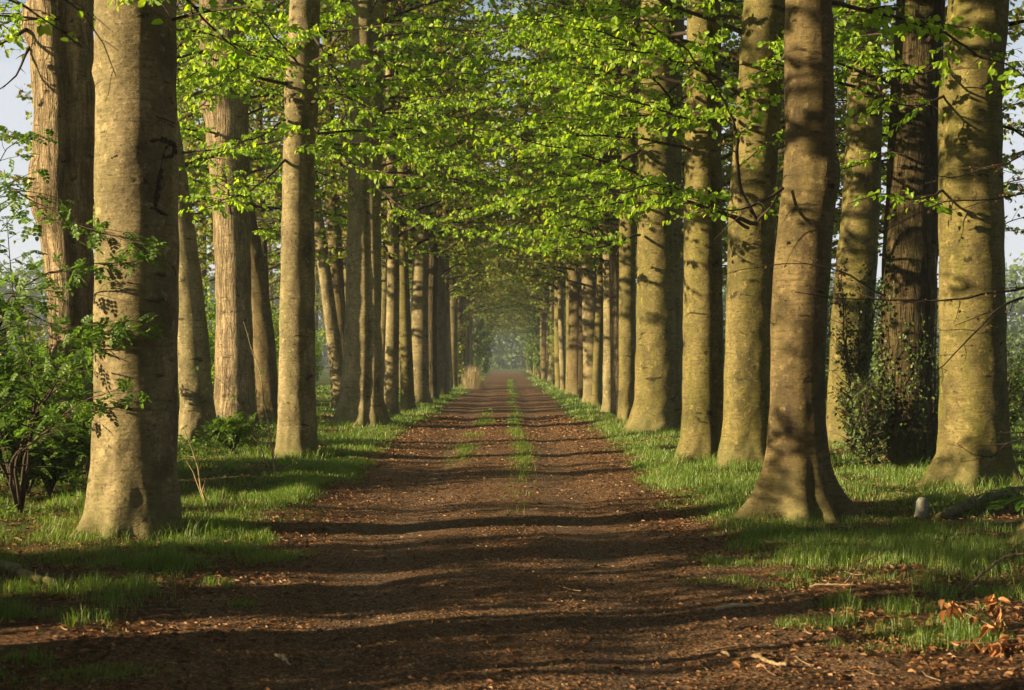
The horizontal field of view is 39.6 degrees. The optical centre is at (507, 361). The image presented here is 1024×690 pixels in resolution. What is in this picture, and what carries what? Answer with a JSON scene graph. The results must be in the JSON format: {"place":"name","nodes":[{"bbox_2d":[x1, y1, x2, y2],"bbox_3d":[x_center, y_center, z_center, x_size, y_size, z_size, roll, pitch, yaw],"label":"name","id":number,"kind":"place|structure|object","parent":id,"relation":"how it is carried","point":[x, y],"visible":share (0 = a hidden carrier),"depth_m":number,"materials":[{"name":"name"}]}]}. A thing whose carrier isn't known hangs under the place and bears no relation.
{"place":"outdoors","nodes":[
{"label":"outdoors","id":0,"kind":"place"},
{"bbox_2d":[17,372,934,689],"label":"path","id":1,"kind":"structure","parent":0,"point":[533,404],"depth_m":9.77,"materials":[{"name":"soil"}]},
{"bbox_2d":[460,364,485,388],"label":"dry grass clump","id":2,"kind":"object","parent":1,"relation":"on","point":[472,379],"visible":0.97,"depth_m":83.06,"materials":[{"name":"beige plant"}]},
{"bbox_2d":[0,418,980,689],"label":"path crumbs","id":3,"kind":"object","parent":1,"relation":"on","point":[450,420],"visible":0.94,"depth_m":9.24,"materials":[{"name":"brown soil"}]},
{"bbox_2d":[0,436,1020,689],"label":"twig litter","id":4,"kind":"object","parent":1,"relation":"on","point":[506,578],"visible":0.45,"depth_m":10.07,"materials":[{"name":"brown wood"}]},
{"bbox_2d":[0,413,1023,689],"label":"leaf litter","id":5,"kind":"object","parent":1,"relation":"on","point":[342,503],"visible":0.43,"depth_m":9.95,"materials":[{"name":"brown plant"}]},
{"bbox_2d":[734,653,787,665],"bbox_3d":[1.369,1.581,7.521,0.127,0.058,0.344,0,0,-41],"label":"stick","id":6,"kind":"object","parent":1,"relation":"on","point":[762,658],"visible":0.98,"depth_m":7.54,"materials":[{"name":"brown wood"}]},
{"bbox_2d":[441,379,542,522],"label":"path grass","id":7,"kind":"structure","parent":0,"point":[463,448],"depth_m":27.24,"materials":[{"name":"green plant"}]},
{"bbox_2d":[0,369,1023,689],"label":"ground","id":8,"kind":"structure","parent":0,"point":[10,637],"depth_m":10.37,"materials":[{"name":"green plant"}]},
{"bbox_2d":[0,351,44,412],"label":"bush","id":9,"kind":"object","parent":8,"relation":"on","point":[25,364],"visible":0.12,"depth_m":18.64,"materials":[{"name":"green plant"}]},
{"bbox_2d":[0,303,48,385],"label":"bush","id":10,"kind":"object","parent":8,"relation":"on","point":[4,332],"visible":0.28,"depth_m":18.40,"materials":[{"name":"green plant"}]},
{"bbox_2d":[11,285,48,371],"bbox_3d":[-17.206,-0.580,52.060,2.678,4.380,2.340,0,0,0],"label":"bush","id":11,"kind":"object","parent":8,"relation":"on","point":[38,334],"visible":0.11,"depth_m":52.07,"materials":[{"name":"green plant"}]},
{"bbox_2d":[0,558,62,585],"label":"fallen branch","id":12,"kind":"object","parent":8,"relation":"on","point":[15,568],"visible":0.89,"depth_m":10.21,"materials":[{"name":"brown wood"}]},
{"bbox_2d":[0,408,91,495],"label":"bush","id":13,"kind":"object","parent":8,"relation":"on","point":[82,445],"visible":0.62,"depth_m":16.39,"materials":[{"name":"green plant"}]},
{"bbox_2d":[0,398,91,493],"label":"bush","id":14,"kind":"object","parent":8,"relation":"on","point":[29,487],"visible":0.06,"depth_m":16.90,"materials":[{"name":"green plant"}]},
{"bbox_2d":[0,355,92,487],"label":"bush","id":15,"kind":"object","parent":8,"relation":"on","point":[53,398],"visible":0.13,"depth_m":17.39,"materials":[{"name":"green plant"}]},
{"bbox_2d":[0,0,94,482],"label":"rough barked tree","id":16,"kind":"object","parent":8,"relation":"on","point":[63,87],"visible":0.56,"depth_m":18.20,"materials":[{"name":"brown plant"}]},
{"bbox_2d":[0,126,170,512],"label":"elder shrub","id":17,"kind":"object","parent":8,"relation":"on","point":[18,492],"visible":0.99,"depth_m":13.10,"materials":[{"name":"green plant"}]},
{"bbox_2d":[0,0,203,100],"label":"beech tree","id":18,"kind":"object","parent":8,"relation":"on","point":[43,30],"visible":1,"depth_m":7.55,"materials":[{"name":"green plant"}]},
{"bbox_2d":[13,0,267,264],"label":"beech tree","id":19,"kind":"object","parent":8,"relation":"on","point":[20,95],"visible":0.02,"depth_m":49.96,"materials":[{"name":"green plant"}]},
{"bbox_2d":[0,0,285,235],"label":"beech tree","id":20,"kind":"object","parent":8,"relation":"on","point":[192,169],"visible":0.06,"depth_m":36.16,"materials":[{"name":"green plant"}]},
{"bbox_2d":[6,0,283,264],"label":"beech tree","id":21,"kind":"object","parent":8,"relation":"on","point":[195,203],"visible":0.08,"depth_m":45.93,"materials":[{"name":"green plant"}]},
{"bbox_2d":[0,420,324,518],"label":"ground cover","id":22,"kind":"object","parent":8,"relation":"on","point":[4,516],"visible":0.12,"depth_m":22.51,"materials":[{"name":"green plant"}]},
{"bbox_2d":[0,0,368,445],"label":"beech tree","id":23,"kind":"object","parent":8,"relation":"on","point":[197,408],"visible":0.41,"depth_m":26.56,"materials":[{"name":"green plant"}]},
{"bbox_2d":[94,2,274,269],"bbox_3d":[-14.142,-8.820,62.220,9.297,21.329,10.012,0,0,7],"label":"beech tree","id":24,"kind":"object","parent":8,"relation":"on","point":[204,248],"visible":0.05,"depth_m":61.42,"materials":[{"name":"green plant"}]},
{"bbox_2d":[178,278,215,384],"bbox_3d":[-9.798,-0.777,42.947,2.538,4.734,2.568,0,0,0],"label":"bush","id":25,"kind":"object","parent":8,"relation":"on","point":[211,312],"visible":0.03,"depth_m":42.71,"materials":[{"name":"green plant"}]},
{"bbox_2d":[206,297,215,396],"bbox_3d":[-10.144,-0.436,48.799,2.559,3.969,2.653,0,0,0],"label":"bush","id":26,"kind":"object","parent":8,"relation":"on","point":[212,369],"visible":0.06,"depth_m":48.44,"materials":[{"name":"green plant"}]},
{"bbox_2d":[194,412,263,452],"bbox_3d":[-4.550,1.174,23.560,1.148,0.741,1.038,0,0,39],"label":"bush","id":27,"kind":"object","parent":8,"relation":"on","point":[230,431],"visible":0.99,"depth_m":23.32,"materials":[{"name":"green plant"}]},
{"bbox_2d":[177,0,280,311],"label":"beech tree","id":28,"kind":"object","parent":8,"relation":"on","point":[205,281],"visible":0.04,"depth_m":73.86,"materials":[{"name":"green plant"}]},
{"bbox_2d":[176,0,286,423],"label":"beech tree","id":29,"kind":"object","parent":8,"relation":"on","point":[264,346],"visible":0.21,"depth_m":35.74,"materials":[{"name":"brown plant"}]},
{"bbox_2d":[197,89,318,299],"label":"beech tree","id":30,"kind":"object","parent":8,"relation":"on","point":[275,281],"visible":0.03,"depth_m":87.71,"materials":[{"name":"green plant"}]},
{"bbox_2d":[243,321,274,472],"bbox_3d":[-3.361,0.511,19.021,0.354,2.102,0.492,0,0,15],"label":"sapling","id":31,"kind":"object","parent":8,"relation":"on","point":[270,444],"visible":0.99,"depth_m":19.12,"materials":[{"name":"brown plant"}]},
{"bbox_2d":[178,0,347,288],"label":"beech tree","id":32,"kind":"object","parent":8,"relation":"on","point":[271,265],"visible":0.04,"depth_m":53.98,"materials":[{"name":"green plant"}]},
{"bbox_2d":[207,116,324,313],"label":"beech tree","id":33,"kind":"object","parent":8,"relation":"on","point":[275,245],"visible":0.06,"depth_m":101.61,"materials":[{"name":"green plant"}]},
{"bbox_2d":[70,0,494,539],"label":"beech tree","id":34,"kind":"object","parent":8,"relation":"on","point":[133,482],"visible":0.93,"depth_m":12.70,"materials":[{"name":"brown plant"}]},
{"bbox_2d":[177,0,407,425],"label":"rough barked tree","id":35,"kind":"object","parent":8,"relation":"on","point":[234,365],"visible":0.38,"depth_m":33.12,"materials":[{"name":"green plant"}]},
{"bbox_2d":[272,165,328,380],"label":"beech tree","id":36,"kind":"object","parent":8,"relation":"on","point":[317,305],"visible":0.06,"depth_m":117.82,"materials":[{"name":"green plant"}]},
{"bbox_2d":[176,0,458,235],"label":"beech tree","id":37,"kind":"object","parent":8,"relation":"on","point":[329,114],"visible":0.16,"depth_m":42.60,"materials":[{"name":"green plant"}]},
{"bbox_2d":[315,325,325,389],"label":"bush","id":38,"kind":"object","parent":8,"relation":"on","point":[318,350],"visible":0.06,"depth_m":73.01,"materials":[{"name":"green plant"}]},
{"bbox_2d":[210,2,433,354],"bbox_3d":[-6.246,-9.418,49.978,8.164,22.567,9.650,0,0,-23],"label":"beech tree","id":39,"kind":"object","parent":8,"relation":"on","point":[337,272],"visible":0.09,"depth_m":49.79,"materials":[{"name":"brown plant"}]},
{"bbox_2d":[177,0,474,409],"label":"beech tree","id":40,"kind":"object","parent":8,"relation":"on","point":[334,349],"visible":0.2,"depth_m":46.79,"materials":[{"name":"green plant"}]},
{"bbox_2d":[93,0,559,458],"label":"beech tree","id":41,"kind":"object","parent":8,"relation":"on","point":[297,425],"visible":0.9,"depth_m":22.85,"materials":[{"name":"green plant"}]},
{"bbox_2d":[250,0,472,303],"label":"beech tree","id":42,"kind":"object","parent":8,"relation":"on","point":[344,164],"visible":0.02,"depth_m":55.89,"materials":[{"name":"green plant"}]},
{"bbox_2d":[316,60,463,382],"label":"beech tree","id":43,"kind":"object","parent":8,"relation":"on","point":[384,301],"depth_m":73.82,"materials":[{"name":"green plant"}]},
{"bbox_2d":[254,0,531,414],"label":"beech tree","id":44,"kind":"object","parent":8,"relation":"on","point":[391,371],"visible":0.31,"depth_m":39.83,"materials":[{"name":"green plant"}]},
{"bbox_2d":[259,0,551,426],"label":"beech tree","id":45,"kind":"object","parent":8,"relation":"on","point":[361,401],"visible":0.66,"depth_m":34.14,"materials":[{"name":"green plant"}]},
{"bbox_2d":[267,0,561,410],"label":"beech tree","id":46,"kind":"object","parent":8,"relation":"on","point":[407,397],"visible":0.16,"depth_m":45.36,"materials":[{"name":"green plant"}]},
{"bbox_2d":[315,0,541,403],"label":"beech tree","id":47,"kind":"object","parent":8,"relation":"on","point":[419,305],"visible":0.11,"depth_m":52.81,"materials":[{"name":"green plant"}]},
{"bbox_2d":[323,0,540,398],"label":"beech tree","id":48,"kind":"object","parent":8,"relation":"on","point":[432,314],"visible":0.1,"depth_m":59.79,"materials":[{"name":"green plant"}]},
{"bbox_2d":[321,0,542,394],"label":"beech tree","id":49,"kind":"object","parent":8,"relation":"on","point":[442,382],"visible":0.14,"depth_m":65.69,"materials":[{"name":"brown plant"}]},
{"bbox_2d":[381,10,524,387],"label":"beech tree","id":50,"kind":"object","parent":8,"relation":"on","point":[455,290],"visible":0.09,"depth_m":78.80,"materials":[{"name":"green plant"}]},
{"bbox_2d":[381,1,533,391],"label":"beech tree","id":51,"kind":"object","parent":8,"relation":"on","point":[446,266],"visible":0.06,"depth_m":71.86,"materials":[{"name":"green plant"}]},
{"bbox_2d":[457,303,471,379],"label":"bush","id":52,"kind":"object","parent":8,"relation":"on","point":[460,346],"visible":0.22,"depth_m":90.03,"materials":[{"name":"green plant"}]},
{"bbox_2d":[409,35,519,386],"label":"beech tree","id":53,"kind":"object","parent":8,"relation":"on","point":[454,317],"visible":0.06,"depth_m":85.64,"materials":[{"name":"green plant"}]},
{"bbox_2d":[411,85,529,382],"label":"beech tree","id":54,"kind":"object","parent":8,"relation":"on","point":[464,331],"visible":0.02,"depth_m":99.71,"materials":[{"name":"green plant"}]},
{"bbox_2d":[472,293,489,370],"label":"bush","id":55,"kind":"object","parent":8,"relation":"on","point":[477,360],"visible":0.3,"depth_m":124.78,"materials":[{"name":"green plant"}]},
{"bbox_2d":[472,292,495,374],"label":"bush","id":56,"kind":"object","parent":8,"relation":"on","point":[487,342],"visible":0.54,"depth_m":149.65,"materials":[{"name":"green plant"}]},
{"bbox_2d":[446,108,531,384],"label":"beech tree","id":57,"kind":"object","parent":8,"relation":"on","point":[460,303],"visible":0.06,"depth_m":92.95,"materials":[{"name":"green plant"}]},
{"bbox_2d":[469,160,513,367],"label":"beech tree","id":58,"kind":"object","parent":8,"relation":"on","point":[482,313],"visible":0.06,"depth_m":121.79,"materials":[{"name":"green plant"}]},
{"bbox_2d":[465,160,520,369],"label":"beech tree","id":59,"kind":"object","parent":8,"relation":"on","point":[467,328],"visible":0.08,"depth_m":105.67,"materials":[{"name":"green plant"}]},
{"bbox_2d":[465,163,538,369],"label":"beech tree","id":60,"kind":"object","parent":8,"relation":"on","point":[493,294],"visible":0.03,"depth_m":113.82,"materials":[{"name":"green plant"}]},
{"bbox_2d":[0,252,1023,368],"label":"woods","id":61,"kind":"object","parent":8,"relation":"on","point":[505,355],"visible":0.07,"depth_m":314.26,"materials":[{"name":"green plant"}]},
{"bbox_2d":[521,314,534,374],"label":"bush","id":62,"kind":"object","parent":8,"relation":"on","point":[529,360],"visible":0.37,"depth_m":164.75,"materials":[{"name":"green plant"}]},
{"bbox_2d":[492,121,565,381],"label":"beech tree","id":63,"kind":"object","parent":8,"relation":"on","point":[549,377],"visible":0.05,"depth_m":107.73,"materials":[{"name":"green plant"}]},
{"bbox_2d":[494,157,565,378],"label":"beech tree","id":64,"kind":"object","parent":8,"relation":"on","point":[543,373],"visible":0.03,"depth_m":123.69,"materials":[{"name":"green plant"}]},
{"bbox_2d":[496,146,565,371],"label":"beech tree","id":65,"kind":"object","parent":8,"relation":"on","point":[543,306],"visible":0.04,"depth_m":115.88,"materials":[{"name":"green plant"}]},
{"bbox_2d":[496,58,565,384],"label":"beech tree","id":66,"kind":"object","parent":8,"relation":"on","point":[553,383],"visible":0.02,"depth_m":91.84,"materials":[{"name":"green plant"}]},
{"bbox_2d":[497,174,565,377],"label":"beech tree","id":67,"kind":"object","parent":8,"relation":"on","point":[524,301],"visible":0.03,"depth_m":131.93,"materials":[{"name":"green plant"}]},
{"bbox_2d":[524,296,539,375],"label":"bush","id":68,"kind":"object","parent":8,"relation":"on","point":[536,352],"visible":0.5,"depth_m":134.86,"materials":[{"name":"green plant"}]},
{"bbox_2d":[487,66,581,387],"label":"beech tree","id":69,"kind":"object","parent":8,"relation":"on","point":[556,359],"visible":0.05,"depth_m":84.72,"materials":[{"name":"green plant"}]},
{"bbox_2d":[477,0,597,394],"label":"beech tree","id":70,"kind":"object","parent":8,"relation":"on","point":[573,331],"visible":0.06,"depth_m":65.69,"materials":[{"name":"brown plant"}]},
{"bbox_2d":[478,29,597,389],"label":"beech tree","id":71,"kind":"object","parent":8,"relation":"on","point":[561,335],"visible":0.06,"depth_m":77.81,"materials":[{"name":"green plant"}]},
{"bbox_2d":[407,0,685,432],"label":"beech tree","id":72,"kind":"object","parent":8,"relation":"on","point":[657,402],"visible":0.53,"depth_m":30.55,"materials":[{"name":"green plant"}]},
{"bbox_2d":[543,293,565,376],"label":"bush","id":73,"kind":"object","parent":8,"relation":"on","point":[551,328],"visible":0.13,"depth_m":99.92,"materials":[{"name":"green plant"}]},
{"bbox_2d":[477,1,635,389],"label":"beech tree","id":74,"kind":"object","parent":8,"relation":"on","point":[540,262],"visible":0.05,"depth_m":71.94,"materials":[{"name":"green plant"}]},
{"bbox_2d":[477,0,638,397],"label":"beech tree","id":75,"kind":"object","parent":8,"relation":"on","point":[580,362],"visible":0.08,"depth_m":59.99,"materials":[{"name":"green plant"}]},
{"bbox_2d":[385,0,743,461],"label":"beech tree","id":76,"kind":"object","parent":8,"relation":"on","point":[702,389],"visible":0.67,"depth_m":22.23,"materials":[{"name":"green plant"}]},
{"bbox_2d":[475,0,683,405],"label":"beech tree","id":77,"kind":"object","parent":8,"relation":"on","point":[597,367],"visible":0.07,"depth_m":48.89,"materials":[{"name":"green plant"}]},
{"bbox_2d":[468,0,725,402],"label":"beech tree","id":78,"kind":"object","parent":8,"relation":"on","point":[588,306],"visible":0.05,"depth_m":53.70,"materials":[{"name":"green plant"}]},
{"bbox_2d":[456,0,742,422],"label":"beech tree","id":79,"kind":"object","parent":8,"relation":"on","point":[627,319],"visible":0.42,"depth_m":35.85,"materials":[{"name":"green plant"}]},
{"bbox_2d":[476,0,739,415],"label":"beech tree","id":80,"kind":"object","parent":8,"relation":"on","point":[613,262],"visible":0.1,"depth_m":40.43,"materials":[{"name":"green plant"}]},
{"bbox_2d":[500,0,735,411],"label":"beech tree","id":81,"kind":"object","parent":8,"relation":"on","point":[606,402],"visible":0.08,"depth_m":44.32,"materials":[{"name":"green plant"}]},
{"bbox_2d":[544,0,783,400],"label":"beech tree","id":82,"kind":"object","parent":8,"relation":"on","point":[682,271],"visible":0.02,"depth_m":51.78,"materials":[{"name":"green plant"}]},
{"bbox_2d":[465,0,887,467],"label":"beech tree","id":83,"kind":"object","parent":8,"relation":"on","point":[755,112],"visible":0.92,"depth_m":20.20,"materials":[{"name":"green plant"}]},
{"bbox_2d":[534,0,842,257],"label":"beech tree","id":84,"kind":"object","parent":8,"relation":"on","point":[725,183],"visible":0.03,"depth_m":42.91,"materials":[{"name":"green plant"}]},
{"bbox_2d":[566,0,893,269],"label":"beech tree","id":85,"kind":"object","parent":8,"relation":"on","point":[839,125],"visible":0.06,"depth_m":34.49,"materials":[{"name":"green plant"}]},
{"bbox_2d":[721,3,845,265],"bbox_3d":[10.901,-7.923,57.802,8.812,19.470,9.100,0,0,12],"label":"beech tree","id":86,"kind":"object","parent":8,"relation":"on","point":[779,181],"depth_m":57.81,"materials":[{"name":"green plant"}]},
{"bbox_2d":[683,0,889,277],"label":"beech tree","id":87,"kind":"object","parent":8,"relation":"on","point":[837,213],"visible":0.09,"depth_m":40.40,"materials":[{"name":"green plant"}]},
{"bbox_2d":[721,0,894,268],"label":"beech tree","id":88,"kind":"object","parent":8,"relation":"on","point":[725,231],"visible":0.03,"depth_m":46.81,"materials":[{"name":"green plant"}]},
{"bbox_2d":[825,291,832,399],"bbox_3d":[11.431,-0.645,52.116,2.691,4.510,2.090,0,0,-42],"label":"bush","id":89,"kind":"object","parent":8,"relation":"on","point":[828,334],"visible":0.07,"depth_m":51.92,"materials":[{"name":"green plant"}]},
{"bbox_2d":[718,0,945,469],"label":"beech tree","id":90,"kind":"object","parent":8,"relation":"on","point":[913,142],"visible":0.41,"depth_m":20.66,"materials":[{"name":"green plant"}]},
{"bbox_2d":[867,245,939,467],"bbox_3d":[5.737,0.004,20.599,1.223,3.422,0.639,0,0,16],"label":"ivy","id":91,"kind":"object","parent":90,"relation":"attached to","point":[880,359],"visible":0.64,"depth_m":20.55,"materials":[{"name":"green plant"}]},
{"bbox_2d":[670,0,1023,489],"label":"beech tree","id":92,"kind":"object","parent":8,"relation":"on","point":[973,410],"visible":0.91,"depth_m":17.43,"materials":[{"name":"green plant"}]},
{"bbox_2d":[827,241,881,455],"bbox_3d":[5.547,-0.181,22.685,0.963,3.496,1.153,0,0,0],"label":"ivy","id":93,"kind":"object","parent":8,"relation":"on","point":[862,363],"visible":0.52,"depth_m":22.54,"materials":[{"name":"green plant"}]},
{"bbox_2d":[688,0,1023,523],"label":"beech tree","id":94,"kind":"object","parent":8,"relation":"on","point":[797,476],"visible":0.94,"depth_m":14.18,"materials":[{"name":"brown plant"}]},
{"bbox_2d":[829,371,898,469],"bbox_3d":[5.111,0.834,20.239,0.896,1.454,0.991,0,0,-27],"label":"holly shrub","id":95,"kind":"object","parent":8,"relation":"on","point":[866,432],"visible":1,"depth_m":20.11,"materials":[{"name":"green plant"}]},
{"bbox_2d":[717,151,1023,543],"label":"beech tree","id":96,"kind":"object","parent":8,"relation":"on","point":[1020,526],"visible":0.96,"depth_m":11.77,"materials":[{"name":"green plant"}]},
{"bbox_2d":[978,487,1023,511],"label":"rowan sprig","id":97,"kind":"object","parent":96,"relation":"attached to","point":[997,507],"visible":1,"depth_m":12.49,"materials":[{"name":"green plant"}]},
{"bbox_2d":[725,0,1023,254],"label":"beech tree","id":98,"kind":"object","parent":8,"relation":"on","point":[1008,106],"visible":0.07,"depth_m":32.49,"materials":[{"name":"plant"}]},
{"bbox_2d":[776,0,1023,255],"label":"beech tree","id":99,"kind":"object","parent":8,"relation":"on","point":[1014,186],"visible":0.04,"depth_m":39.14,"materials":[{"name":"green plant"}]},
{"bbox_2d":[914,497,928,517],"bbox_3d":[4.138,1.477,14.226,0.129,0.257,0.106,5,1,-23],"label":"boundary stone","id":100,"kind":"object","parent":8,"relation":"on","point":[922,504],"visible":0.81,"depth_m":14.18,"materials":[{"name":"grey stone"}]},
{"bbox_2d":[826,0,1023,447],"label":"beech tree","id":101,"kind":"object","parent":8,"relation":"on","point":[859,223],"visible":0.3,"depth_m":25.48,"materials":[{"name":"green plant"}]},
{"bbox_2d":[935,486,1023,519],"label":"fallen log","id":102,"kind":"object","parent":8,"relation":"on","point":[952,510],"visible":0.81,"depth_m":15.05,"materials":[{"name":"brown wood"}]},
{"bbox_2d":[940,594,1023,656],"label":"dead leaves","id":103,"kind":"object","parent":8,"relation":"on","point":[1004,643],"visible":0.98,"depth_m":8.00,"materials":[{"name":"brown plant"}]},
{"bbox_2d":[962,553,1023,591],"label":"fallen branch","id":104,"kind":"object","parent":8,"relation":"on","point":[989,568],"visible":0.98,"depth_m":10.18,"materials":[{"name":"brown wood"}]},
{"bbox_2d":[1006,329,1023,430],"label":"bush","id":105,"kind":"object","parent":8,"relation":"on","point":[1015,390],"visible":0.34,"depth_m":29.83,"materials":[{"name":"green plant"}]},
{"bbox_2d":[0,0,1023,363],"label":"sky","id":106,"kind":"structure","parent":0,"point":[12,109],"materials":[{"name":"white"}]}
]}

